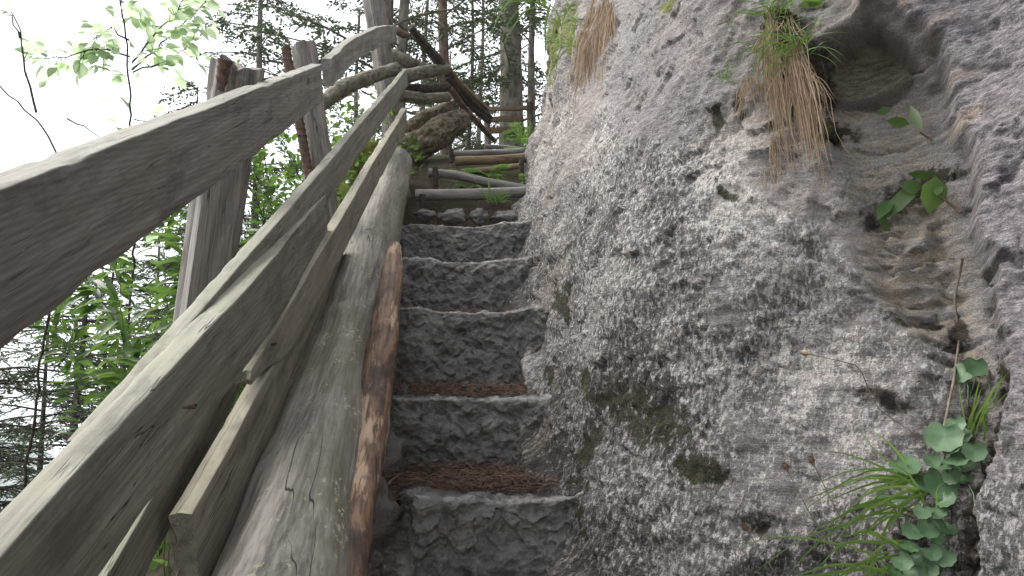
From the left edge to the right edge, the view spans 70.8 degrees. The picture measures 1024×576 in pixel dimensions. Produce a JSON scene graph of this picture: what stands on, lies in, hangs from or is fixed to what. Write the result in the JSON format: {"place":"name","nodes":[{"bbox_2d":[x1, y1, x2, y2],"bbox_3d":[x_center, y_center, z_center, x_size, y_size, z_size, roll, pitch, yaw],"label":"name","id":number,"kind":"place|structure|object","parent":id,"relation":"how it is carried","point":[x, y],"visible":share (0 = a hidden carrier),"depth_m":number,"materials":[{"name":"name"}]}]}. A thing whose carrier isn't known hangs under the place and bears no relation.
{"place":"outdoors","nodes":[
{"label":"outdoors","id":0,"kind":"place"},
{"bbox_2d":[0,155,525,575],"bbox_3d":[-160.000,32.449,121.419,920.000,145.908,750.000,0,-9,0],"label":"ground","id":1,"kind":"structure","parent":0,"point":[440,206],"depth_m":4.17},
{"bbox_2d":[0,338,69,511],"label":"conifer tree","id":2,"kind":"object","parent":1,"relation":"on","point":[24,437],"visible":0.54,"depth_m":4.53,"materials":[{"name":"green plant"}]},
{"bbox_2d":[0,342,70,510],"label":"conifer tree","id":3,"kind":"object","parent":1,"relation":"on","point":[6,360],"visible":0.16,"depth_m":7.82,"materials":[{"name":"green plant"}]},
{"bbox_2d":[0,5,98,490],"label":"bare sapling","id":4,"kind":"object","parent":1,"relation":"on","point":[27,46],"visible":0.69,"depth_m":2.38,"materials":[{"name":"brown plant"}]},
{"bbox_2d":[0,276,116,507],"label":"conifer tree","id":5,"kind":"object","parent":1,"relation":"on","point":[42,416],"visible":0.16,"depth_m":6.76,"materials":[{"name":"green plant"}]},
{"bbox_2d":[0,240,165,512],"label":"conifer tree","id":6,"kind":"object","parent":1,"relation":"on","point":[76,415],"visible":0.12,"depth_m":6.24,"materials":[{"name":"green plant"}]},
{"bbox_2d":[2,261,166,496],"bbox_3d":[-4.748,1.270,8.550,2.878,5.534,2.122,0,-9,0],"label":"conifer tree","id":7,"kind":"object","parent":1,"relation":"on","point":[112,280],"visible":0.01,"depth_m":8.42,"materials":[{"name":"green plant"}]},
{"bbox_2d":[16,205,188,436],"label":"leafy stalks","id":8,"kind":"object","parent":1,"relation":"on","point":[111,292],"visible":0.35,"depth_m":3.21,"materials":[{"name":"green plant"}]},
{"bbox_2d":[13,0,228,380],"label":"leafy sapling","id":9,"kind":"object","parent":1,"relation":"on","point":[90,55],"visible":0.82,"depth_m":2.99,"materials":[{"name":"green plant"}]},
{"bbox_2d":[79,242,180,424],"bbox_3d":[-6.301,3.019,12.092,3.926,7.804,4.015,-4,-10,23],"label":"conifer tree","id":10,"kind":"object","parent":1,"relation":"on","point":[143,303],"visible":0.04,"depth_m":12.57,"materials":[{"name":"green plant"}]},
{"bbox_2d":[32,81,264,443],"bbox_3d":[-3.467,0.029,7.480,2.316,4.402,2.455,4,-10,-26],"label":"conifer tree","id":11,"kind":"object","parent":1,"relation":"on","point":[169,265],"visible":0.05,"depth_m":7.59,"materials":[{"name":"green plant"}]},
{"bbox_2d":[68,204,258,556],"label":"leafy stalks","id":12,"kind":"object","parent":1,"relation":"on","point":[105,373],"visible":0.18,"depth_m":2.57,"materials":[{"name":"green plant"}]},
{"bbox_2d":[106,237,251,575],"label":"leafy stalks","id":13,"kind":"object","parent":1,"relation":"on","point":[134,360],"visible":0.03,"depth_m":2.44,"materials":[{"name":"green plant"}]},
{"bbox_2d":[84,139,303,373],"bbox_3d":[-1.685,-0.024,4.016,1.084,2.066,1.482,0,-9,0],"label":"shrub","id":14,"kind":"object","parent":1,"relation":"on","point":[274,178],"visible":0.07,"depth_m":3.83,"materials":[{"name":"green plant"}]},
{"bbox_2d":[149,388,241,570],"bbox_3d":[-3.377,3.002,4.689,5.481,8.897,7.956,0,-9,0],"label":"ground cover","id":15,"kind":"object","parent":1,"relation":"on","point":[155,561],"visible":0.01,"depth_m":2.39,"materials":[{"name":"green plant"}]},
{"bbox_2d":[56,0,344,397],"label":"conifer tree","id":16,"kind":"object","parent":1,"relation":"on","point":[259,51],"visible":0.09,"depth_m":9.21,"materials":[{"name":"green plant"}]},
{"bbox_2d":[0,0,407,575],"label":"wooden fence","id":17,"kind":"object","parent":1,"relation":"on","point":[133,472],"visible":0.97,"depth_m":1.22,"materials":[{"name":"wood"}]},
{"bbox_2d":[323,62,401,110],"bbox_3d":[-0.923,-1.251,4.387,0.126,0.132,0.989,-4,27,23],"label":"pale pole","id":18,"kind":"object","parent":17,"relation":"attached to","point":[340,89],"visible":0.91,"depth_m":4.30,"materials":[{"name":"grey wood"}]},
{"bbox_2d":[396,26,409,37],"bbox_3d":[-0.779,-1.804,5.099,0.055,0.065,0.136,-6,-6,35],"label":"handrail pole","id":19,"kind":"object","parent":17,"relation":"attached to","point":[400,33],"visible":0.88,"depth_m":5.07,"materials":[{"name":"brown wood"}]},
{"bbox_2d":[407,24,491,119],"bbox_3d":[-0.450,-1.689,5.862,0.096,0.112,1.583,-3,-12,19],"label":"handrail pole","id":20,"kind":"object","parent":17,"relation":"attached to","point":[436,57],"visible":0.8,"depth_m":5.44,"materials":[{"name":"brown wood"}]},
{"bbox_2d":[451,69,488,110],"bbox_3d":[-0.383,-1.663,6.050,0.062,0.080,0.960,-3,-8,18],"label":"handrail pole","id":21,"kind":"object","parent":20,"relation":"on","point":[469,91],"visible":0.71,"depth_m":6.02,"materials":[{"name":"brown wood"}]},
{"bbox_2d":[139,57,348,438],"bbox_3d":[-1.398,0.059,3.698,1.134,2.382,1.013,4,-10,-22],"label":"shrub","id":22,"kind":"object","parent":1,"relation":"on","point":[271,190],"visible":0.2,"depth_m":3.57,"materials":[{"name":"green plant"}]},
{"bbox_2d":[212,146,412,575],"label":"edging log","id":23,"kind":"object","parent":1,"relation":"on","point":[292,517],"visible":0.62,"depth_m":1.51,"materials":[{"name":"grey wood"}]},
{"bbox_2d":[348,241,402,575],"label":"stripped pole","id":24,"kind":"object","parent":23,"relation":"on","point":[379,366],"visible":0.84,"depth_m":1.75,"materials":[{"name":"brown wood"}]},
{"bbox_2d":[273,72,382,201],"bbox_3d":[-1.402,-0.907,5.381,0.850,1.728,0.896,0,-9,0],"label":"shrub","id":25,"kind":"object","parent":1,"relation":"on","point":[289,180],"visible":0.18,"depth_m":5.29,"materials":[{"name":"green plant"}]},
{"bbox_2d":[316,1,381,136],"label":"conifer tree","id":26,"kind":"object","parent":1,"relation":"on","point":[356,93],"visible":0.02,"depth_m":13.10,"materials":[{"name":"green plant"}]},
{"bbox_2d":[282,108,424,203],"bbox_3d":[-1.119,-0.547,4.568,0.934,1.335,0.813,6,-11,-35],"label":"shrub","id":27,"kind":"object","parent":1,"relation":"on","point":[360,159],"visible":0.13,"depth_m":4.55,"materials":[{"name":"green plant"}]},
{"bbox_2d":[337,140,377,206],"bbox_3d":[-1.017,-0.692,4.885,0.432,0.604,0.698,0,-9,0],"label":"moss mound","id":28,"kind":"object","parent":1,"relation":"on","point":[370,146],"visible":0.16,"depth_m":4.56,"materials":[{"name":"green plant"}]},
{"bbox_2d":[220,0,542,150],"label":"conifer tree","id":29,"kind":"object","parent":1,"relation":"on","point":[389,9],"visible":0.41,"depth_m":7.77,"materials":[{"name":"green plant"}]},
{"bbox_2d":[278,0,492,108],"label":"conifer tree","id":30,"kind":"object","parent":1,"relation":"on","point":[404,11],"visible":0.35,"depth_m":8.65,"materials":[{"name":"green plant"}]},
{"bbox_2d":[391,48,429,68],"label":"bent branch","id":31,"kind":"object","parent":1,"relation":"on","point":[403,60],"visible":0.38,"depth_m":5.57,"materials":[{"name":"grey wood"}]},
{"bbox_2d":[350,0,482,134],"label":"conifer tree","id":32,"kind":"object","parent":1,"relation":"on","point":[423,107],"visible":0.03,"depth_m":14.49,"materials":[{"name":"green plant"}]},
{"bbox_2d":[404,99,458,132],"bbox_3d":[-0.669,-1.293,5.601,0.172,0.177,0.991,-4,26,24],"label":"rotten log","id":33,"kind":"object","parent":1,"relation":"on","point":[420,119],"visible":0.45,"depth_m":5.57,"materials":[{"name":"brown wood"}]},
{"bbox_2d":[399,90,451,104],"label":"barrier branch","id":34,"kind":"object","parent":33,"relation":"on","point":[412,97],"visible":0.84,"depth_m":5.35,"materials":[{"name":"grey wood"}]},
{"bbox_2d":[405,82,450,92],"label":"barrier branch","id":35,"kind":"object","parent":34,"relation":"on","point":[434,87],"visible":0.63,"depth_m":5.50,"materials":[{"name":"grey wood"}]},
{"bbox_2d":[407,63,450,83],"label":"barrier branch","id":36,"kind":"object","parent":35,"relation":"on","point":[417,73],"visible":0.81,"depth_m":5.37,"materials":[{"name":"grey wood"}]},
{"bbox_2d":[447,86,494,140],"bbox_3d":[-0.345,-1.494,6.250,0.068,0.068,0.989,-3,-14,19],"label":"handrail pole","id":37,"kind":"object","parent":33,"relation":"on","point":[456,97],"visible":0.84,"depth_m":6.19,"materials":[{"name":"brown wood"}]},
{"bbox_2d":[443,76,491,123],"bbox_3d":[-0.369,-1.590,6.150,0.072,0.076,0.972,-3,-10,19],"label":"handrail pole","id":38,"kind":"object","parent":37,"relation":"on","point":[479,114],"visible":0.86,"depth_m":6.15,"materials":[{"name":"brown wood"}]},
{"bbox_2d":[398,108,471,164],"bbox_3d":[-0.580,-1.109,5.274,0.258,0.239,1.229,-3,23,20],"label":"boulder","id":39,"kind":"object","parent":1,"relation":"on","point":[436,134],"visible":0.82,"depth_m":5.16,"materials":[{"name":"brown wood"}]},
{"bbox_2d":[449,148,453,162],"bbox_3d":[-0.404,-0.879,4.780,0.032,0.093,0.032,0,0,0],"label":"wooden peg","id":40,"kind":"object","parent":1,"relation":"on","point":[451,155],"visible":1,"depth_m":4.77,"materials":[{"name":"brown wood"}]},
{"bbox_2d":[430,53,474,149],"bbox_3d":[-1.550,-0.775,18.430,4.058,11.305,3.948,0,-9,0],"label":"conifer tree","id":41,"kind":"object","parent":1,"relation":"on","point":[460,79],"visible":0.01,"depth_m":19.37,"materials":[{"name":"green plant"}]},
{"bbox_2d":[406,0,527,154],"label":"conifer tree","id":42,"kind":"object","parent":1,"relation":"on","point":[468,134],"visible":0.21,"depth_m":12.21,"materials":[{"name":"green plant"}]},
{"bbox_2d":[373,146,565,543],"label":"needle litter","id":43,"kind":"object","parent":1,"relation":"on","point":[456,481],"visible":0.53,"depth_m":2.02,"materials":[{"name":"brown plant"}]},
{"bbox_2d":[369,476,400,558],"bbox_3d":[-0.344,0.539,1.750,0.142,0.221,0.124,0,-9,0],"label":"stone","id":44,"kind":"object","parent":43,"relation":"on","point":[387,506],"visible":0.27,"depth_m":1.71,"materials":[{"name":"grey stone"}]},
{"bbox_2d":[382,430,408,482],"bbox_3d":[-0.356,0.480,2.021,0.130,0.163,0.112,0,-9,0],"label":"stone","id":45,"kind":"object","parent":43,"relation":"on","point":[396,449],"visible":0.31,"depth_m":1.98,"materials":[{"name":"grey stone"}]},
{"bbox_2d":[419,194,425,208],"bbox_3d":[-0.473,-0.441,3.800,0.034,0.108,0.033,0,0,0],"label":"wooden peg","id":46,"kind":"object","parent":43,"relation":"on","point":[422,202],"visible":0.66,"depth_m":3.79,"materials":[{"name":"brown wood"}]},
{"bbox_2d":[413,209,436,220],"bbox_3d":[-0.451,-0.379,3.737,0.123,0.063,0.084,0,-9,0],"label":"stone","id":47,"kind":"object","parent":43,"relation":"on","point":[423,214],"visible":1,"depth_m":3.71,"materials":[{"name":"grey stone"}]},
{"bbox_2d":[432,167,437,188],"bbox_3d":[-0.432,-0.619,4.050,0.032,0.124,0.032,0,0,0],"label":"wooden peg","id":48,"kind":"object","parent":43,"relation":"on","point":[434,177],"visible":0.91,"depth_m":4.04,"materials":[{"name":"brown wood"}]},
{"bbox_2d":[436,208,468,225],"bbox_3d":[-0.310,-0.370,3.757,0.172,0.095,0.100,0,-9,0],"label":"stone","id":49,"kind":"object","parent":43,"relation":"on","point":[453,217],"visible":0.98,"depth_m":3.73,"materials":[{"name":"grey stone"}]},
{"bbox_2d":[452,184,482,188],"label":"fern","id":50,"kind":"object","parent":43,"relation":"on","point":[458,186],"visible":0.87,"depth_m":3.99,"materials":[{"name":"green plant"}]},
{"bbox_2d":[415,186,525,200],"bbox_3d":[-0.221,-0.502,3.845,0.588,0.070,0.072,-2,-9,-2],"label":"step timber","id":51,"kind":"object","parent":43,"relation":"on","point":[452,194],"visible":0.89,"depth_m":3.82,"materials":[{"name":"grey wood"}]},
{"bbox_2d":[428,168,525,187],"bbox_3d":[-0.195,-0.616,4.109,0.571,0.063,0.069,9,-9,0],"label":"step timber","id":52,"kind":"object","parent":43,"relation":"on","point":[463,176],"visible":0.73,"depth_m":4.09,"materials":[{"name":"grey wood"}]},
{"bbox_2d":[468,208,488,224],"bbox_3d":[-0.173,-0.375,3.777,0.111,0.095,0.079,0,-9,0],"label":"stone","id":53,"kind":"object","parent":43,"relation":"on","point":[478,216],"visible":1,"depth_m":3.75,"materials":[{"name":"grey stone"}]},
{"bbox_2d":[461,164,510,179],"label":"fern","id":54,"kind":"object","parent":43,"relation":"on","point":[483,174],"visible":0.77,"depth_m":4.25,"materials":[{"name":"green plant"}]},
{"bbox_2d":[455,153,524,165],"bbox_3d":[-0.138,-0.821,4.598,0.446,0.064,0.064,-3,-9,0],"label":"step timber","id":55,"kind":"object","parent":43,"relation":"on","point":[488,159],"visible":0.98,"depth_m":4.58,"materials":[{"name":"brown wood"}]},
{"bbox_2d":[454,147,525,156],"bbox_3d":[-0.145,-0.913,4.850,0.511,0.049,0.045,-2,-9,0],"label":"step timber","id":56,"kind":"object","parent":43,"relation":"on","point":[487,152],"visible":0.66,"depth_m":4.83,"materials":[{"name":"grey wood"}]},
{"bbox_2d":[461,163,518,172],"bbox_3d":[-0.118,-0.719,4.350,0.377,0.039,0.037,-6,-9,0],"label":"step timber","id":57,"kind":"object","parent":43,"relation":"on","point":[488,169],"visible":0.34,"depth_m":4.33,"materials":[{"name":"brown wood"}]},
{"bbox_2d":[475,181,517,203],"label":"grass tuft","id":58,"kind":"object","parent":43,"relation":"on","point":[498,197],"visible":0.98,"depth_m":3.80,"materials":[{"name":"green plant"}]},
{"bbox_2d":[489,210,517,223],"bbox_3d":[-0.018,-0.367,3.799,0.202,0.084,0.129,0,-9,0],"label":"stone","id":59,"kind":"object","parent":43,"relation":"on","point":[505,216],"visible":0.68,"depth_m":3.75,"materials":[{"name":"grey stone"}]},
{"bbox_2d":[485,144,521,148],"bbox_3d":[-0.056,-1.034,5.300,0.293,0.040,0.036,5,-9,0],"label":"step timber","id":60,"kind":"object","parent":43,"relation":"on","point":[490,146],"visible":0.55,"depth_m":5.29,"materials":[{"name":"grey wood"}]},
{"bbox_2d":[503,138,527,148],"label":"fern","id":61,"kind":"object","parent":43,"relation":"on","point":[524,139],"visible":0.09,"depth_m":4.83,"materials":[{"name":"green plant"}]},
{"bbox_2d":[519,159,523,180],"bbox_3d":[0.058,-0.702,4.300,0.032,0.127,0.032,0,0,0],"label":"wooden peg","id":62,"kind":"object","parent":43,"relation":"on","point":[521,165],"visible":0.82,"depth_m":4.29,"materials":[{"name":"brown wood"}]},
{"bbox_2d":[519,173,527,183],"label":"fern","id":63,"kind":"object","parent":43,"relation":"on","point":[521,178],"visible":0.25,"depth_m":4.16,"materials":[{"name":"green plant"}]},
{"bbox_2d":[417,0,525,148],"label":"conifer tree","id":64,"kind":"object","parent":1,"relation":"on","point":[478,131],"visible":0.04,"depth_m":16.36,"materials":[{"name":"green plant"}]},
{"bbox_2d":[367,220,583,575],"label":"rock stair","id":65,"kind":"object","parent":1,"relation":"on","point":[452,532],"visible":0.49,"depth_m":2.15,"materials":[{"name":"grey stone"}]},
{"bbox_2d":[396,385,410,394],"bbox_3d":[-0.343,0.368,2.300,0.067,0.114,0.082,0,-9,0],"label":"stone","id":66,"kind":"object","parent":65,"relation":"on","point":[405,390],"visible":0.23,"depth_m":2.28,"materials":[{"name":"grey stone"}]},
{"bbox_2d":[406,0,547,154],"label":"conifer tree","id":67,"kind":"object","parent":1,"relation":"on","point":[444,47],"visible":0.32,"depth_m":9.30,"materials":[{"name":"green plant"}]},
{"bbox_2d":[411,0,552,146],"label":"conifer tree","id":68,"kind":"object","parent":1,"relation":"on","point":[510,51],"visible":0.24,"depth_m":9.59,"materials":[{"name":"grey plant"}]},
{"bbox_2d":[454,0,548,148],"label":"conifer tree","id":69,"kind":"object","parent":1,"relation":"on","point":[534,85],"visible":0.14,"depth_m":12.28,"materials":[{"name":"green plant"}]},
{"bbox_2d":[483,102,534,149],"bbox_3d":[-0.028,-1.599,7.015,0.512,0.477,0.276,0,-9,0],"label":"plank barrier","id":70,"kind":"object","parent":1,"relation":"on","point":[529,107],"visible":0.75,"depth_m":7.04,"materials":[{"name":"brown wood"}]},
{"bbox_2d":[498,122,530,144],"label":"fern","id":71,"kind":"object","parent":1,"relation":"on","point":[512,131],"visible":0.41,"depth_m":6.19,"materials":[{"name":"green plant"}]},
{"bbox_2d":[0,0,554,455],"label":"sky","id":72,"kind":"structure","parent":0,"point":[22,140],"materials":[{"name":"white"}]},
{"bbox_2d":[507,0,1023,575],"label":"cliff","id":73,"kind":"structure","parent":0,"point":[693,284],"depth_m":1.57,"materials":[{"name":"grey stone"}]},
{"bbox_2d":[500,120,536,145],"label":"grass tuft","id":74,"kind":"object","parent":73,"relation":"on","point":[518,137],"visible":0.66,"depth_m":5.38,"materials":[{"name":"green plant"}]},
{"bbox_2d":[489,0,581,74],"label":"grass tuft","id":75,"kind":"object","parent":73,"relation":"on","point":[544,2],"visible":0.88,"depth_m":1.49,"materials":[{"name":"green plant"}]},
{"bbox_2d":[558,0,617,127],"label":"dry grass tuft","id":76,"kind":"object","parent":73,"relation":"on","point":[606,30],"visible":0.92,"depth_m":3.00,"materials":[{"name":"brown plant"}]},
{"bbox_2d":[705,62,740,84],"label":"grass tuft","id":77,"kind":"object","parent":73,"relation":"on","point":[726,73],"visible":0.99,"depth_m":1.77,"materials":[{"name":"green plant"}]},
{"bbox_2d":[731,72,760,123],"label":"dry grass tuft","id":78,"kind":"object","parent":73,"relation":"on","point":[749,85],"visible":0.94,"depth_m":1.70,"materials":[{"name":"brown plant"}]},
{"bbox_2d":[742,523,776,575],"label":"dried flower","id":79,"kind":"object","parent":73,"relation":"on","point":[745,527],"visible":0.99,"depth_m":1.40,"materials":[{"name":"brown plant"}]},
{"bbox_2d":[760,131,790,213],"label":"dry grass tuft","id":80,"kind":"object","parent":73,"relation":"on","point":[772,154],"visible":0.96,"depth_m":1.60,"materials":[{"name":"beige plant"}]},
{"bbox_2d":[718,0,853,197],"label":"hanging grass","id":81,"kind":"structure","parent":73,"relation":"hanging from","point":[782,38],"depth_m":1.61,"materials":[{"name":"plant"}]},
{"bbox_2d":[798,0,828,7],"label":"leafy sprig","id":82,"kind":"object","parent":73,"relation":"on","point":[808,3],"visible":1,"depth_m":1.64,"materials":[{"name":"green plant"}]},
{"bbox_2d":[782,462,851,574],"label":"dried flower","id":83,"kind":"object","parent":73,"relation":"on","point":[785,466],"visible":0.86,"depth_m":1.39,"materials":[{"name":"brown plant"}]},
{"bbox_2d":[808,455,862,560],"bbox_3d":[0.611,0.414,1.361,0.084,0.188,0.012,-4,-10,25],"label":"dried flower","id":84,"kind":"object","parent":73,"relation":"on","point":[811,459],"visible":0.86,"depth_m":1.37,"materials":[{"name":"brown plant"}]},
{"bbox_2d":[738,425,948,575],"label":"grass tuft","id":85,"kind":"object","parent":73,"relation":"on","point":[899,478],"visible":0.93,"depth_m":1.27,"materials":[{"name":"green plant"}]},
{"bbox_2d":[800,350,942,452],"bbox_3d":[0.683,0.214,1.382,0.232,0.194,0.033,-3,-10,19],"label":"dried flower","id":86,"kind":"object","parent":73,"relation":"on","point":[804,352],"visible":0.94,"depth_m":1.39,"materials":[{"name":"brown plant"}]},
{"bbox_2d":[877,105,932,140],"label":"leafy sprig","id":87,"kind":"object","parent":73,"relation":"on","point":[915,119],"visible":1,"depth_m":1.53,"materials":[{"name":"green plant"}]},
{"bbox_2d":[876,170,960,230],"bbox_3d":[0.831,-0.179,1.480,0.149,0.122,0.050,-7,-12,39],"label":"leafy sprig","id":88,"kind":"object","parent":73,"relation":"on","point":[934,190],"visible":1,"depth_m":1.49,"materials":[{"name":"green plant"}]},
{"bbox_2d":[877,357,990,575],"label":"heart leaved plant","id":89,"kind":"object","parent":73,"relation":"on","point":[951,436],"visible":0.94,"depth_m":1.27,"materials":[{"name":"green plant"}]},
{"bbox_2d":[943,258,963,425],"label":"dry vine","id":90,"kind":"object","parent":73,"relation":"hanging from","point":[957,350],"visible":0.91,"depth_m":1.37,"materials":[{"name":"brown plant"}]},
{"bbox_2d":[958,369,1009,440],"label":"grass tuft","id":91,"kind":"object","parent":73,"relation":"on","point":[971,426],"visible":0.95,"depth_m":1.28,"materials":[{"name":"green plant"}]}
]}

